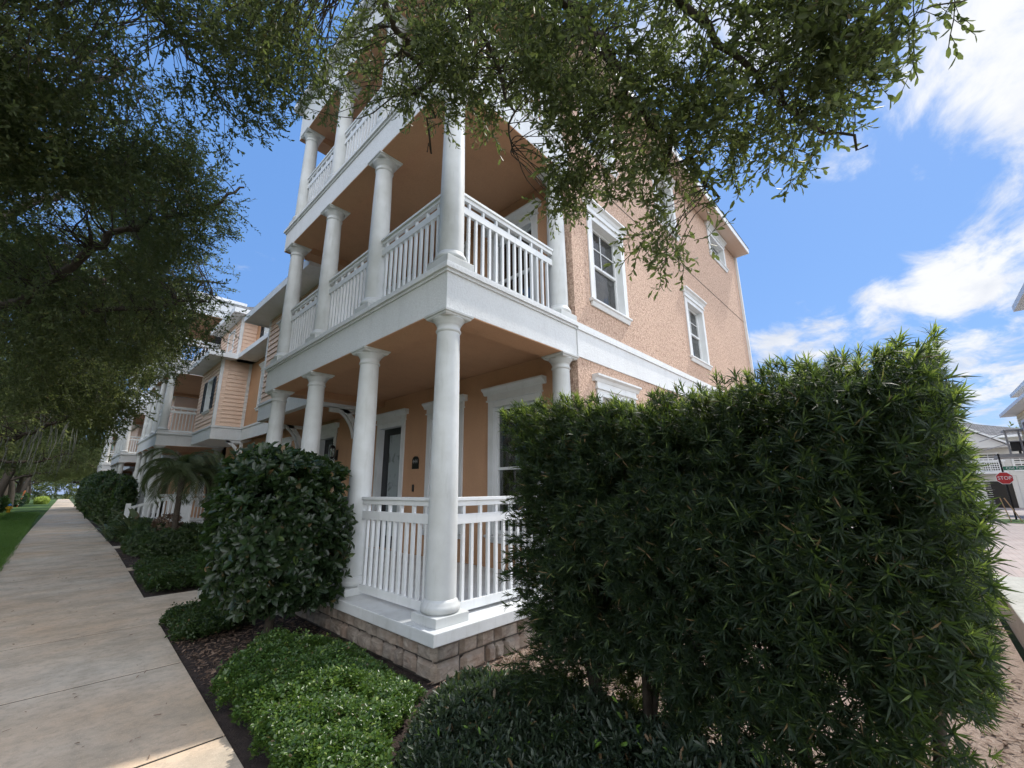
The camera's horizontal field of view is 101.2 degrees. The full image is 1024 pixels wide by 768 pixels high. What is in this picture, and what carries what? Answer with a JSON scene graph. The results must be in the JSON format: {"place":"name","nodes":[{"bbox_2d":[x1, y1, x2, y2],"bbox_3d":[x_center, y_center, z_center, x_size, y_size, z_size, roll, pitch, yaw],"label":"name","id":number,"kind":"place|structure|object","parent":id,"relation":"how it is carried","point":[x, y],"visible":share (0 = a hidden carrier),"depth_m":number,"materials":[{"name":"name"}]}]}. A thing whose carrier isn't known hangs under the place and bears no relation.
{"place":"outdoors","nodes":[
{"label":"outdoors","id":0,"kind":"place"},
{"bbox_2d":[4,499,55,545],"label":"lawn","id":1,"kind":"structure","parent":0,"point":[43,509],"depth_m":47.19,"materials":[{"name":"plant"}]},
{"bbox_2d":[0,495,11,512],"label":"verge hedge","id":2,"kind":"object","parent":1,"relation":"on","point":[5,501],"visible":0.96,"depth_m":36.78,"materials":[{"name":"green plant"}]},
{"bbox_2d":[0,467,14,506],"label":"oak tree","id":3,"kind":"object","parent":1,"relation":"on","point":[11,490],"visible":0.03,"depth_m":50.94,"materials":[{"name":"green plant"}]},
{"bbox_2d":[5,503,12,512],"bbox_3d":[-43.257,10.688,36.191,0.420,0.800,0.440,-13,-19,42],"label":"fire hydrant","id":4,"kind":"object","parent":1,"relation":"on","point":[9,507],"visible":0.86,"depth_m":36.15,"materials":[{"name":"yellow metal"}]},
{"bbox_2d":[0,511,40,570],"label":"grass","id":5,"kind":"structure","parent":1,"relation":"on","point":[15,527],"depth_m":18.46,"materials":[{"name":"green plant"}]},
{"bbox_2d":[0,446,41,476],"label":"oak tree","id":6,"kind":"object","parent":1,"relation":"on","point":[10,467],"visible":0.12,"depth_m":26.89,"materials":[{"name":"green plant"}]},
{"bbox_2d":[13,492,30,506],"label":"verge hedge","id":7,"kind":"object","parent":1,"relation":"on","point":[25,500],"visible":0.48,"depth_m":54.63,"materials":[{"name":"green plant"}]},
{"bbox_2d":[18,476,35,499],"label":"oak tree","id":8,"kind":"object","parent":1,"relation":"on","point":[29,490],"depth_m":91.45,"materials":[{"name":"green plant"}]},
{"bbox_2d":[0,429,64,472],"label":"oak tree","id":9,"kind":"object","parent":1,"relation":"on","point":[22,456],"visible":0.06,"depth_m":27.41,"materials":[{"name":"green plant"}]},
{"bbox_2d":[2,475,62,492],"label":"oak tree","id":10,"kind":"object","parent":1,"relation":"on","point":[35,481],"visible":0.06,"depth_m":83.00,"materials":[{"name":"green plant"}]},
{"bbox_2d":[1,470,72,492],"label":"oak tree","id":11,"kind":"object","parent":1,"relation":"on","point":[26,483],"visible":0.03,"depth_m":69.97,"materials":[{"name":"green plant"}]},
{"bbox_2d":[0,455,74,495],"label":"oak tree","id":12,"kind":"object","parent":1,"relation":"on","point":[6,492],"visible":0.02,"depth_m":46.05,"materials":[{"name":"green plant"}]},
{"bbox_2d":[0,467,82,492],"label":"oak tree","id":13,"kind":"object","parent":1,"relation":"on","point":[20,482],"visible":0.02,"depth_m":59.55,"materials":[{"name":"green plant"}]},
{"bbox_2d":[33,496,50,503],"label":"lime bush","id":14,"kind":"object","parent":1,"relation":"on","point":[42,500],"visible":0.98,"depth_m":65.33,"materials":[{"name":"green plant"}]},
{"bbox_2d":[0,415,103,496],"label":"oak tree","id":15,"kind":"object","parent":1,"relation":"on","point":[5,481],"visible":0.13,"depth_m":36.96,"materials":[{"name":"green plant"}]},
{"bbox_2d":[0,345,111,479],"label":"oak tree","id":16,"kind":"object","parent":1,"relation":"on","point":[77,455],"visible":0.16,"depth_m":19.72,"materials":[{"name":"green plant"}]},
{"bbox_2d":[0,246,181,469],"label":"oak tree","id":17,"kind":"object","parent":1,"relation":"on","point":[101,425],"visible":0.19,"depth_m":14.01,"materials":[{"name":"green plant"}]},
{"bbox_2d":[0,1,260,433],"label":"oak tree","id":18,"kind":"object","parent":1,"relation":"on","point":[39,284],"visible":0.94,"depth_m":6.08,"materials":[{"name":"green plant"}]},
{"bbox_2d":[0,0,984,300],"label":"oak tree","id":19,"kind":"object","parent":1,"relation":"on","point":[836,60],"visible":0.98,"depth_m":3.03,"materials":[{"name":"green plant"}]},
{"bbox_2d":[0,499,243,767],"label":"sidewalk","id":20,"kind":"structure","parent":0,"point":[105,723],"depth_m":3.96,"materials":[{"name":"concrete"}]},
{"bbox_2d":[3,559,166,758],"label":"scattered leaves","id":21,"kind":"object","parent":20,"relation":"on","point":[99,664],"visible":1,"depth_m":3.42,"materials":[{"name":"brown plant"}]},
{"bbox_2d":[0,582,222,767],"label":"sidewalk joints","id":22,"kind":"object","parent":20,"relation":"on","point":[118,677],"visible":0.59,"depth_m":3.36,"materials":[{"name":"grey concrete"}]},
{"bbox_2d":[136,590,200,623],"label":"entry path","id":23,"kind":"structure","parent":0,"point":[159,605],"depth_m":6.50,"materials":[{"name":"concrete"}]},
{"bbox_2d":[0,0,1023,494],"label":"sky","id":24,"kind":"structure","parent":0,"point":[915,227],"materials":[{"name":"blue"}]},
{"bbox_2d":[30,494,1023,661],"bbox_3d":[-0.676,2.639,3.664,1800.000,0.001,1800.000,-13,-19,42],"label":"ground","id":25,"kind":"structure","parent":0,"point":[1017,645],"depth_m":4.83,"materials":[{"name":"green plant"}]},
{"bbox_2d":[15,477,78,499],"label":"distant trees","id":26,"kind":"object","parent":25,"relation":"on","point":[71,489],"visible":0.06,"depth_m":117.12,"materials":[{"name":"green plant"}]},
{"bbox_2d":[48,460,92,485],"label":"oak tree","id":27,"kind":"object","parent":25,"relation":"on","point":[73,479],"visible":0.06,"depth_m":60.61,"materials":[{"name":"green plant"}]},
{"bbox_2d":[33,443,113,483],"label":"oak tree","id":28,"kind":"object","parent":25,"relation":"on","point":[89,470],"visible":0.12,"depth_m":48.48,"materials":[{"name":"green plant"}]},
{"bbox_2d":[51,448,100,485],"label":"oak tree","id":29,"kind":"object","parent":25,"relation":"on","point":[63,481],"visible":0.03,"depth_m":75.72,"materials":[{"name":"green plant"}]},
{"bbox_2d":[74,477,86,507],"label":"clipped bush","id":30,"kind":"object","parent":25,"relation":"on","point":[80,485],"visible":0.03,"depth_m":44.04,"materials":[{"name":"green plant"}]},
{"bbox_2d":[97,394,149,475],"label":"townhouse","id":31,"kind":"structure","parent":25,"relation":"on","point":[105,465],"depth_m":37.36,"materials":[{"name":"white paint"}]},
{"bbox_2d":[110,362,169,516],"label":"townhouse","id":32,"kind":"structure","parent":25,"relation":"on","point":[124,457],"depth_m":28.29,"materials":[{"name":"white paint"}]},
{"bbox_2d":[133,291,246,521],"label":"townhouse","id":33,"kind":"structure","parent":25,"relation":"on","point":[172,427],"depth_m":19.69,"materials":[{"name":"orange paint"}]},
{"bbox_2d":[195,475,204,506],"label":"window","id":34,"kind":"structure","parent":33,"relation":"in","point":[200,475],"depth_m":20.92,"materials":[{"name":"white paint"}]},
{"bbox_2d":[124,260,362,524],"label":"townhouse","id":35,"kind":"structure","parent":25,"relation":"on","point":[234,406],"depth_m":15.85,"materials":[{"name":"orange paint"}]},
{"bbox_2d":[200,376,216,415],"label":"window","id":36,"kind":"structure","parent":35,"relation":"in","point":[209,388],"depth_m":17.15,"materials":[{"name":"white glass"}]},
{"bbox_2d":[226,329,235,352],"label":"window","id":37,"kind":"structure","parent":35,"relation":"in","point":[231,350],"depth_m":17.79,"materials":[{"name":"white paint"}]},
{"bbox_2d":[254,361,264,410],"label":"window","id":38,"kind":"structure","parent":35,"relation":"in","point":[261,365],"depth_m":15.71,"materials":[{"name":"white paint"}]},
{"bbox_2d":[260,327,268,337],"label":"window","id":39,"kind":"structure","parent":35,"relation":"in","point":[263,331],"depth_m":16.57,"materials":[{"name":"white paint"}]},
{"bbox_2d":[282,437,292,446],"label":"window","id":40,"kind":"structure","parent":35,"relation":"in","point":[288,439],"depth_m":13.60,"materials":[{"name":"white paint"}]},
{"bbox_2d":[319,422,339,462],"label":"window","id":41,"kind":"structure","parent":35,"relation":"in","point":[329,432],"depth_m":11.75,"materials":[{"name":"grey glass"}]},
{"bbox_2d":[82,513,616,767],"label":"mulch bed","id":42,"kind":"object","parent":25,"relation":"on","point":[240,739],"visible":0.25,"depth_m":4.09,"materials":[{"name":"brown soil"}]},
{"bbox_2d":[76,473,94,511],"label":"clipped bush","id":43,"kind":"object","parent":42,"relation":"on","point":[78,500],"visible":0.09,"depth_m":37.76,"materials":[{"name":"green plant"}]},
{"bbox_2d":[81,471,104,510],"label":"clipped bush","id":44,"kind":"object","parent":42,"relation":"on","point":[84,493],"visible":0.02,"depth_m":32.01,"materials":[{"name":"green plant"}]},
{"bbox_2d":[81,471,105,519],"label":"clipped bush","id":45,"kind":"object","parent":42,"relation":"on","point":[86,503],"visible":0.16,"depth_m":26.89,"materials":[{"name":"green plant"}]},
{"bbox_2d":[75,511,122,535],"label":"strap leaf plant","id":46,"kind":"object","parent":42,"relation":"on","point":[103,531],"visible":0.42,"depth_m":16.09,"materials":[{"name":"green plant"}]},
{"bbox_2d":[89,468,117,522],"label":"clipped bush","id":47,"kind":"object","parent":42,"relation":"on","point":[101,479],"visible":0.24,"depth_m":23.48,"materials":[{"name":"green plant"}]},
{"bbox_2d":[94,473,128,524],"bbox_3d":[-20.276,5.933,21.498,2.884,2.708,1.482,-13,-19,42],"label":"clipped bush","id":48,"kind":"object","parent":42,"relation":"on","point":[105,493],"visible":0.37,"depth_m":20.73,"materials":[{"name":"green plant"}]},
{"bbox_2d":[106,475,139,525],"bbox_3d":[-16.508,5.077,17.884,2.150,2.394,0.942,-13,-19,42],"label":"clipped bush","id":49,"kind":"object","parent":42,"relation":"on","point":[125,491],"visible":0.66,"depth_m":17.50,"materials":[{"name":"green plant"}]},
{"bbox_2d":[105,516,158,542],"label":"hedge","id":50,"kind":"object","parent":42,"relation":"on","point":[111,534],"visible":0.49,"depth_m":14.22,"materials":[{"name":"green plant"}]},
{"bbox_2d":[89,508,182,533],"bbox_3d":[-12.582,4.784,14.378,2.385,1.149,2.232,8,-17,-32],"label":"strap leaf plant","id":51,"kind":"object","parent":42,"relation":"on","point":[134,515],"visible":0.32,"depth_m":13.93,"materials":[{"name":"green plant"}]},
{"bbox_2d":[120,521,202,556],"bbox_3d":[-9.585,4.307,11.822,1.885,0.857,2.130,-13,-19,42],"label":"hedge","id":52,"kind":"object","parent":42,"relation":"on","point":[132,541],"visible":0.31,"depth_m":11.14,"materials":[{"name":"green plant"}]},
{"bbox_2d":[130,551,201,592],"bbox_3d":[-6.424,3.687,8.622,3.413,0.450,2.051,-13,-19,42],"label":"ground cover","id":53,"kind":"object","parent":42,"relation":"on","point":[157,572],"visible":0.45,"depth_m":7.61,"materials":[{"name":"green plant"}]},
{"bbox_2d":[149,513,183,531],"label":"purple shrub","id":54,"kind":"object","parent":42,"relation":"on","point":[160,521],"visible":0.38,"depth_m":11.47,"materials":[{"name":"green plant"}]},
{"bbox_2d":[138,527,205,558],"bbox_3d":[-8.440,4.077,10.846,1.422,0.808,1.794,-13,-19,42],"label":"hedge","id":55,"kind":"object","parent":42,"relation":"on","point":[153,544],"visible":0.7,"depth_m":10.38,"materials":[{"name":"green plant"}]},
{"bbox_2d":[137,448,225,539],"bbox_3d":[-8.811,3.130,11.157,1.917,2.833,1.990,-13,-19,42],"label":"pygmy palm","id":56,"kind":"object","parent":42,"relation":"on","point":[182,468],"visible":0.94,"depth_m":11.10,"materials":[{"name":"green plant"}]},
{"bbox_2d":[170,460,219,527],"bbox_3d":[-8.811,3.490,12.093,1.801,2.591,1.910,-13,-19,42],"label":"pygmy palm","id":57,"kind":"object","parent":42,"relation":"on","point":[209,466],"visible":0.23,"depth_m":11.99,"materials":[{"name":"green plant"}]},
{"bbox_2d":[158,597,251,643],"bbox_3d":[-3.687,2.890,5.341,1.252,0.370,1.157,-13,-19,42],"label":"ground cover","id":58,"kind":"object","parent":42,"relation":"on","point":[187,620],"visible":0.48,"depth_m":4.93,"materials":[{"name":"green plant"}]},
{"bbox_2d":[171,616,340,685],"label":"leaf litter","id":59,"kind":"object","parent":42,"relation":"on","point":[228,654],"visible":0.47,"depth_m":4.56,"materials":[{"name":"brown plant"}]},
{"bbox_2d":[192,441,357,634],"bbox_3d":[-2.762,1.796,4.945,1.636,2.269,1.521,-13,-19,42],"label":"viburnum bush","id":60,"kind":"object","parent":42,"relation":"on","point":[274,542],"visible":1,"depth_m":4.49,"materials":[{"name":"green plant"}]},
{"bbox_2d":[205,625,427,767],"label":"ground cover","id":61,"kind":"object","parent":42,"relation":"on","point":[314,709],"visible":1,"depth_m":2.97,"materials":[{"name":"green plant"}]},
{"bbox_2d":[391,660,794,767],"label":"planting","id":62,"kind":"object","parent":42,"relation":"on","point":[478,695],"visible":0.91,"depth_m":2.28,"materials":[{"name":"green plant"}]},
{"bbox_2d":[491,320,1022,767],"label":"hedge","id":63,"kind":"object","parent":42,"relation":"on","point":[654,516],"visible":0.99,"depth_m":1.78,"materials":[{"name":"green plant"}]},
{"bbox_2d":[197,0,754,684],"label":"townhouse","id":64,"kind":"structure","parent":25,"relation":"on","point":[453,330],"depth_m":6.77,"materials":[{"name":"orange paint"}]},
{"bbox_2d":[369,408,408,551],"bbox_3d":[-2.679,2.079,9.276,1.350,2.925,0.335,-13,-19,42],"label":"door","id":65,"kind":"structure","parent":64,"relation":"in","point":[391,426],"depth_m":9.45,"materials":[{"name":"white paint"}]},
{"bbox_2d":[386,274,411,294],"bbox_3d":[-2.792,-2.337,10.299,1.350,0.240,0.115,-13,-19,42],"label":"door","id":66,"kind":"structure","parent":64,"relation":"in","point":[411,274],"depth_m":10.22,"materials":[{"name":"white paint"}]},
{"bbox_2d":[422,394,467,538],"bbox_3d":[-1.256,1.559,8.018,1.310,2.550,0.335,-13,-19,42],"label":"window","id":67,"kind":"structure","parent":64,"relation":"in","point":[428,406],"depth_m":7.92,"materials":[{"name":"white paint"}]},
{"bbox_2d":[428,241,465,263],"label":"window","id":68,"kind":"structure","parent":64,"relation":"in","point":[464,241],"depth_m":8.62,"materials":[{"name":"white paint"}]},
{"bbox_2d":[485,198,540,302],"bbox_3d":[0.052,-2.120,7.636,1.390,2.000,0.335,-13,-19,42],"label":"window","id":69,"kind":"structure","parent":64,"relation":"in","point":[531,227],"depth_m":7.60,"materials":[{"name":"white paint"}]},
{"bbox_2d":[481,375,546,545],"bbox_3d":[0.081,1.241,6.795,1.390,2.550,0.335,-13,-19,42],"label":"window","id":70,"kind":"structure","parent":64,"relation":"in","point":[528,389],"depth_m":7.01,"materials":[{"name":"white paint"}]},
{"bbox_2d":[573,62,618,177],"bbox_3d":[1.584,-5.018,8.202,0.335,1.730,1.410,-13,-19,42],"label":"window","id":71,"kind":"structure","parent":64,"relation":"in","point":[611,159],"depth_m":8.31,"materials":[{"name":"white paint"}]},
{"bbox_2d":[582,197,632,325],"bbox_3d":[1.657,-2.115,7.528,0.335,1.970,1.410,-13,-19,42],"label":"window","id":72,"kind":"structure","parent":64,"relation":"in","point":[608,288],"depth_m":7.64,"materials":[{"name":"white paint"}]},
{"bbox_2d":[592,373,641,406],"bbox_3d":[1.684,0.960,6.758,0.335,2.030,1.410,-13,-19,42],"label":"window","id":73,"kind":"structure","parent":64,"relation":"in","point":[603,383],"depth_m":6.77,"materials":[{"name":"white paint"}]},
{"bbox_2d":[650,154,680,241],"bbox_3d":[3.679,-4.497,10.356,0.335,1.730,1.410,-13,-19,42],"label":"window","id":74,"kind":"structure","parent":64,"relation":"in","point":[669,191],"depth_m":10.64,"materials":[{"name":"white paint"}]},
{"bbox_2d":[682,285,712,370],"bbox_3d":[4.529,-1.323,10.461,0.335,1.850,1.410,-13,-19,42],"label":"window","id":75,"kind":"structure","parent":64,"relation":"in","point":[694,305],"depth_m":10.64,"materials":[{"name":"white paint"}]},
{"bbox_2d":[704,220,728,272],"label":"window","id":76,"kind":"structure","parent":64,"relation":"in","point":[718,240],"depth_m":13.31,"materials":[{"name":"white paint"}]},
{"bbox_2d":[475,554,1023,767],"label":"pine straw bed","id":77,"kind":"object","parent":25,"relation":"on","point":[982,748],"depth_m":2.96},
{"bbox_2d":[427,646,639,747],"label":"leaf litter","id":78,"kind":"object","parent":77,"relation":"on","point":[520,665],"visible":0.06,"depth_m":4.01,"materials":[{"name":"brown plant"}]},
{"bbox_2d":[485,649,1023,767],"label":"fallen needles","id":79,"kind":"object","parent":77,"relation":"on","point":[1005,743],"visible":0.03,"depth_m":2.83,"materials":[{"name":"brown plant"}]},
{"bbox_2d":[960,424,1023,507],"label":"pale house","id":80,"kind":"structure","parent":0,"point":[995,487],"depth_m":31.53,"materials":[{"name":"paint"}]},
{"bbox_2d":[976,452,1000,471],"bbox_3d":[36.285,5.951,31.992,1.140,1.420,0.070,-13,-19,42],"label":"balcony railing","id":81,"kind":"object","parent":80,"relation":"in","point":[982,454],"depth_m":32.00,"materials":[{"name":"white paint"}]},
{"bbox_2d":[1011,458,1023,470],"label":"balcony railing","id":82,"kind":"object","parent":80,"relation":"in","point":[1012,460],"depth_m":31.03,"materials":[{"name":"white paint"}]},
{"bbox_2d":[979,381,1023,458],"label":"pale house","id":83,"kind":"structure","parent":0,"point":[1015,408],"depth_m":23.95,"materials":[{"name":"beige paint"}]},
{"bbox_2d":[983,507,1023,576],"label":"paved lane","id":84,"kind":"structure","parent":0,"point":[1014,537],"depth_m":11.88,"materials":[{"name":"grey concrete"}]},
{"bbox_2d":[1012,284,1023,311],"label":"pale house","id":85,"kind":"structure","parent":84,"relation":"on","point":[1018,305],"depth_m":17.59,"materials":[{"name":"beige paint"}]},
{"bbox_2d":[998,519,1023,523],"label":"side lawn","id":86,"kind":"structure","parent":0,"point":[1012,520],"depth_m":19.74,"materials":[{"name":"plant"}]},
{"bbox_2d":[995,454,1023,519],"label":"stop sign","id":87,"kind":"object","parent":86,"relation":"on","point":[1005,478],"visible":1,"depth_m":20.61,"materials":[{"name":"red metal"}]},
{"bbox_2d":[1004,498,1022,521],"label":"wooden stake","id":88,"kind":"object","parent":86,"relation":"on","point":[1013,509],"visible":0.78,"depth_m":19.13,"materials":[{"name":"beige wood"}]},
{"label":"paved lane","id":89,"kind":"structure","parent":0,"visible":0},
{"bbox_2d":[993,576,1023,648],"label":"sidewalk","id":90,"kind":"structure","parent":89,"relation":"on","point":[1017,607],"depth_m":4.77,"materials":[{"name":"beige concrete"}]}
]}

